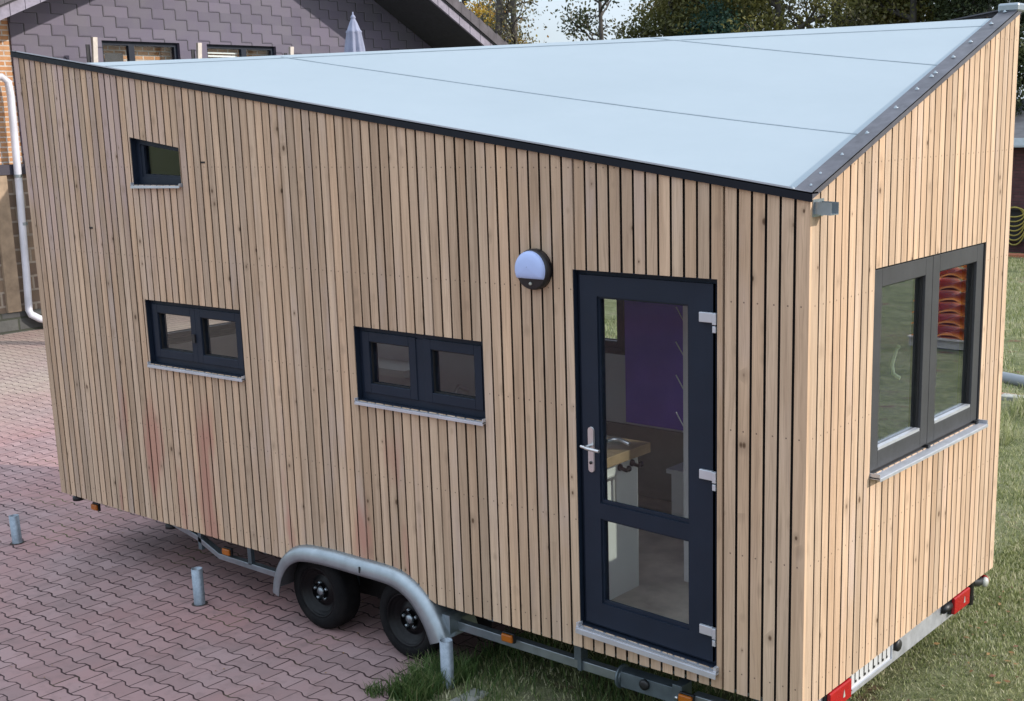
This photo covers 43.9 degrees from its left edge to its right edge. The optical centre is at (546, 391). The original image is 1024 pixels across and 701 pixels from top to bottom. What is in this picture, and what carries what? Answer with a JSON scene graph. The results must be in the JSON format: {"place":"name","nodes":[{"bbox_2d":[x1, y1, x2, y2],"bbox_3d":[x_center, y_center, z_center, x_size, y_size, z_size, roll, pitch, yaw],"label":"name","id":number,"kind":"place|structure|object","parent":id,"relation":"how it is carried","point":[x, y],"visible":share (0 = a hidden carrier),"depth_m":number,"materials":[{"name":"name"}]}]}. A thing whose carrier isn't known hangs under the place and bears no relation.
{"place":"outdoors","nodes":[
{"label":"outdoors","id":0,"kind":"place"},
{"bbox_2d":[0,314,524,700],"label":"paving","id":1,"kind":"structure","parent":0,"point":[157,636],"depth_m":8.86,"materials":[{"name":"red brick"}]},
{"bbox_2d":[9,514,24,544],"bbox_3d":[-4.378,1.161,10.473,0.115,0.285,0.115,3,13,28],"label":"steel post","id":2,"kind":"object","parent":1,"relation":"on","point":[15,529],"visible":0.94,"depth_m":10.44,"materials":[{"name":"silver metal"}]},
{"bbox_2d":[191,567,207,606],"bbox_3d":[-2.468,1.405,9.001,0.115,0.315,0.115,-4,12,-12],"label":"steel post","id":3,"kind":"object","parent":1,"relation":"on","point":[198,586],"visible":0.94,"depth_m":8.97,"materials":[{"name":"silver metal"}]},
{"bbox_2d":[361,675,387,698],"bbox_3d":[-1.011,1.746,7.501,0.221,0.087,0.214,-5,12,-15],"label":"grass tuft","id":4,"kind":"object","parent":1,"relation":"on","point":[376,689],"visible":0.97,"depth_m":7.49,"materials":[{"name":"green plant"}]},
{"bbox_2d":[407,649,439,673],"bbox_3d":[-0.708,1.651,7.815,0.359,0.127,0.310,-2,12,-3],"label":"grass tuft","id":5,"kind":"object","parent":1,"relation":"on","point":[417,662],"visible":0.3,"depth_m":7.83,"materials":[{"name":"green plant"}]},
{"bbox_2d":[11,2,1023,700],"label":"tiny house","id":6,"kind":"structure","parent":1,"relation":"on","point":[751,450],"depth_m":7.25,"materials":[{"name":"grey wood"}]},
{"bbox_2d":[130,137,182,187],"bbox_3d":[-2.635,-1.569,8.697,0.573,0.350,0.160,8,15,39],"label":"window","id":7,"kind":"structure","parent":6,"relation":"in","point":[142,175],"depth_m":8.81,"materials":[{"name":"black plastic"}]},
{"bbox_2d":[145,299,245,381],"bbox_3d":[-2.400,-0.367,8.782,1.089,0.488,0.160,8,15,39],"label":"window","id":8,"kind":"structure","parent":6,"relation":"in","point":[201,358],"depth_m":8.77,"materials":[{"name":"black glass"}]},
{"bbox_2d":[167,322,235,344],"bbox_3d":[-3.062,-0.807,10.951,0.160,0.763,1.208,8,15,39],"label":"window","id":9,"kind":"structure","parent":6,"relation":"in","point":[227,328],"depth_m":11.08,"materials":[{"name":"glass"}]},
{"bbox_2d":[354,326,485,425],"bbox_3d":[-0.721,-0.112,7.434,1.056,0.481,0.160,8,15,39],"label":"window","id":10,"kind":"structure","parent":6,"relation":"in","point":[424,393],"depth_m":7.42,"materials":[{"name":"black glass"}]},
{"bbox_2d":[605,300,624,354],"bbox_3d":[0.344,-0.739,9.569,0.718,0.903,0.160,8,15,39],"label":"window","id":11,"kind":"structure","parent":6,"relation":"in","point":[612,346],"depth_m":9.41,"materials":[{"name":"black plastic"}]},
{"bbox_2d":[573,269,718,679],"bbox_3d":[0.532,0.398,6.502,0.888,2.016,0.219,8,15,39],"label":"door","id":12,"kind":"structure","parent":6,"relation":"in","point":[696,641],"depth_m":6.51,"materials":[{"name":"black glass"}]},
{"bbox_2d":[869,242,987,481],"bbox_3d":[2.043,-0.205,6.892,0.219,1.087,1.466,8,15,39],"label":"window","id":13,"kind":"structure","parent":6,"relation":"in","point":[924,429],"depth_m":6.87,"materials":[{"name":"grey glass"}]},
{"bbox_2d":[344,12,364,51],"bbox_3d":[-3.025,-5.319,20.047,0.500,1.300,0.500,8,15,39],"label":"parasol","id":14,"kind":"object","parent":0,"point":[354,41],"visible":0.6,"depth_m":19.91,"materials":[{"name":"grey fabric"}]},
{"bbox_2d":[386,252,1023,700],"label":"lawn","id":15,"kind":"structure","parent":0,"point":[610,306],"depth_m":7.72,"materials":[{"name":"plant"}]},
{"bbox_2d":[389,666,444,697],"bbox_3d":[-0.777,1.720,7.526,0.396,0.117,0.370,-5,12,-14],"label":"grass tuft","id":16,"kind":"object","parent":15,"relation":"on","point":[415,682],"visible":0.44,"depth_m":7.48,"materials":[{"name":"green plant"}]},
{"bbox_2d":[439,637,456,690],"bbox_3d":[-0.591,1.644,7.549,0.115,0.350,0.115,2,12,16],"label":"steel post","id":17,"kind":"object","parent":15,"relation":"on","point":[446,654],"visible":0.77,"depth_m":7.51,"materials":[{"name":"silver metal"}]},
{"bbox_2d":[450,688,487,700],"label":"kerb stone","id":18,"kind":"object","parent":15,"relation":"on","point":[471,695],"visible":0.77,"depth_m":7.40,"materials":[{"name":"concrete"}]},
{"bbox_2d":[379,625,746,700],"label":"grass","id":19,"kind":"structure","parent":15,"relation":"on","point":[462,671],"depth_m":7.52,"materials":[{"name":"green plant"}]},
{"bbox_2d":[837,0,946,25],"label":"deciduous tree","id":20,"kind":"object","parent":15,"relation":"on","point":[899,10],"visible":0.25,"depth_m":33.59,"materials":[{"name":"green plant"}]},
{"bbox_2d":[902,389,1023,700],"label":"fallen leaves","id":21,"kind":"object","parent":15,"relation":"on","point":[991,675],"visible":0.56,"depth_m":7.77,"materials":[{"name":"brown plant"}]},
{"bbox_2d":[908,0,1023,115],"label":"deciduous tree","id":22,"kind":"object","parent":15,"relation":"on","point":[970,7],"visible":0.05,"depth_m":31.63,"materials":[{"name":"green plant"}]},
{"bbox_2d":[999,390,1023,444],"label":"grass","id":23,"kind":"structure","parent":15,"relation":"on","point":[1019,402],"depth_m":13.53,"materials":[{"name":"green plant"}]},
{"bbox_2d":[1001,393,1023,400],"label":"stone edging","id":24,"kind":"object","parent":15,"relation":"on","point":[1009,396],"visible":0.09,"depth_m":14.67,"materials":[{"name":"grey stone"}]},
{"bbox_2d":[1002,372,1023,386],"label":"drain pipe","id":25,"kind":"object","parent":15,"relation":"on","point":[1014,379],"visible":0.23,"depth_m":15.47,"materials":[{"name":"grey plastic"}]},
{"bbox_2d":[1008,100,1023,252],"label":"shed","id":26,"kind":"structure","parent":15,"relation":"on","point":[1017,193],"depth_m":29.65,"materials":[{"name":"brown wood"}]},
{"bbox_2d":[1009,206,1023,245],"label":"hose reel","id":27,"kind":"object","parent":26,"relation":"attached to","point":[1016,230],"visible":0.59,"depth_m":29.59,"materials":[{"name":"yellow plastic"}]},
{"bbox_2d":[1008,253,1023,257],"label":"brick edging","id":28,"kind":"object","parent":15,"relation":"on","point":[1019,255],"visible":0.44,"depth_m":28.98,"materials":[{"name":"red brick"}]},
{"bbox_2d":[459,0,1023,98],"label":"sky","id":29,"kind":"structure","parent":0,"point":[615,12],"materials":[{"name":"white"}]},
{"bbox_2d":[605,255,1023,400],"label":"grass","id":30,"kind":"structure","parent":0,"point":[1010,316],"depth_m":20.42,"materials":[{"name":"green plant"}]},
{"label":"ground","id":31,"kind":"structure","parent":0,"visible":0},
{"bbox_2d":[0,0,508,334],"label":"gable house","id":32,"kind":"structure","parent":31,"relation":"on","point":[134,30],"depth_m":23.39,"materials":[{"name":"grey"}]},
{"bbox_2d":[85,37,97,62],"bbox_3d":[-7.799,-5.634,21.858,0.100,0.900,0.185,8,15,39],"label":"wooden stake","id":33,"kind":"object","parent":32,"relation":"attached to","point":[94,44],"visible":0.51,"depth_m":21.80,"materials":[{"name":"beige wood"}]},
{"bbox_2d":[102,41,177,61],"bbox_3d":[-7.461,-5.809,23.281,0.130,1.155,1.620,8,15,39],"label":"window","id":34,"kind":"structure","parent":32,"relation":"in","point":[109,57],"depth_m":23.02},
{"bbox_2d":[191,43,201,58],"bbox_3d":[-6.446,-6.032,23.468,0.100,0.800,0.185,8,15,39],"label":"wooden stake","id":35,"kind":"object","parent":32,"relation":"attached to","point":[198,50],"visible":0.47,"depth_m":23.41,"materials":[{"name":"beige wood"}]},
{"bbox_2d":[207,44,273,56],"bbox_3d":[-6.040,-6.206,24.980,0.135,1.155,1.660,8,15,39],"label":"window","id":36,"kind":"structure","parent":32,"relation":"in","point":[242,49],"depth_m":24.84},
{"bbox_2d":[284,47,293,54],"bbox_3d":[-5.073,-6.404,25.107,0.100,0.800,0.185,8,15,39],"label":"wooden stake","id":37,"kind":"object","parent":32,"relation":"attached to","point":[291,50],"visible":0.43,"depth_m":25.03,"materials":[{"name":"beige wood"}]},
{"bbox_2d":[458,0,545,42],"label":"deciduous tree","id":38,"kind":"object","parent":31,"relation":"on","point":[484,1],"visible":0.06,"depth_m":37.73,"materials":[{"name":"green plant"}]},
{"bbox_2d":[464,0,548,43],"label":"tree","id":39,"kind":"object","parent":31,"relation":"on","point":[477,8],"visible":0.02,"depth_m":36.27,"materials":[{"name":"green plant"}]},
{"bbox_2d":[475,0,549,44],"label":"deciduous tree","id":40,"kind":"object","parent":31,"relation":"on","point":[512,8],"visible":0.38,"depth_m":32.57,"materials":[{"name":"green plant"}]},
{"bbox_2d":[481,0,552,43],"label":"deciduous tree","id":41,"kind":"object","parent":31,"relation":"on","point":[497,18],"visible":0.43,"depth_m":33.05,"materials":[{"name":"green plant"}]},
{"bbox_2d":[544,0,625,40],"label":"deciduous tree","id":42,"kind":"object","parent":31,"relation":"on","point":[585,23],"visible":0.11,"depth_m":34.07,"materials":[{"name":"green plant"}]},
{"bbox_2d":[543,0,642,39],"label":"deciduous tree","id":43,"kind":"object","parent":31,"relation":"on","point":[601,11],"visible":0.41,"depth_m":32.19,"materials":[{"name":"green plant"}]},
{"bbox_2d":[587,0,747,40],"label":"deciduous tree","id":44,"kind":"object","parent":31,"relation":"on","point":[667,22],"visible":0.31,"depth_m":34.68,"materials":[{"name":"green plant"}]},
{"bbox_2d":[621,0,787,36],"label":"deciduous tree","id":45,"kind":"object","parent":31,"relation":"on","point":[659,3],"depth_m":40.75,"materials":[{"name":"green plant"}]},
{"bbox_2d":[663,0,757,35],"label":"conifer","id":46,"kind":"object","parent":31,"relation":"on","point":[714,25],"visible":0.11,"depth_m":33.10,"materials":[{"name":"green plant"}]},
{"bbox_2d":[654,0,803,32],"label":"deciduous tree","id":47,"kind":"object","parent":31,"relation":"on","point":[762,8],"visible":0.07,"depth_m":37.79,"materials":[{"name":"green plant"}]},
{"bbox_2d":[673,0,892,32],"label":"deciduous tree","id":48,"kind":"object","parent":31,"relation":"on","point":[779,23],"visible":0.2,"depth_m":33.15,"materials":[{"name":"green plant"}]},
{"bbox_2d":[755,0,901,28],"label":"deciduous tree","id":49,"kind":"object","parent":31,"relation":"on","point":[835,19],"visible":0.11,"depth_m":34.88,"materials":[{"name":"green plant"}]},
{"bbox_2d":[792,0,889,27],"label":"deciduous tree","id":50,"kind":"object","parent":31,"relation":"on","point":[843,8],"visible":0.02,"depth_m":38.63,"materials":[{"name":"green plant"}]},
{"bbox_2d":[876,0,1021,95],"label":"deciduous tree","id":51,"kind":"object","parent":31,"relation":"on","point":[938,16],"visible":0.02,"depth_m":34.91,"materials":[{"name":"green plant"}]},
{"bbox_2d":[983,0,1023,97],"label":"deciduous tree","id":52,"kind":"object","parent":31,"relation":"on","point":[1019,76],"visible":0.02,"depth_m":33.49,"materials":[{"name":"green plant"}]}
]}

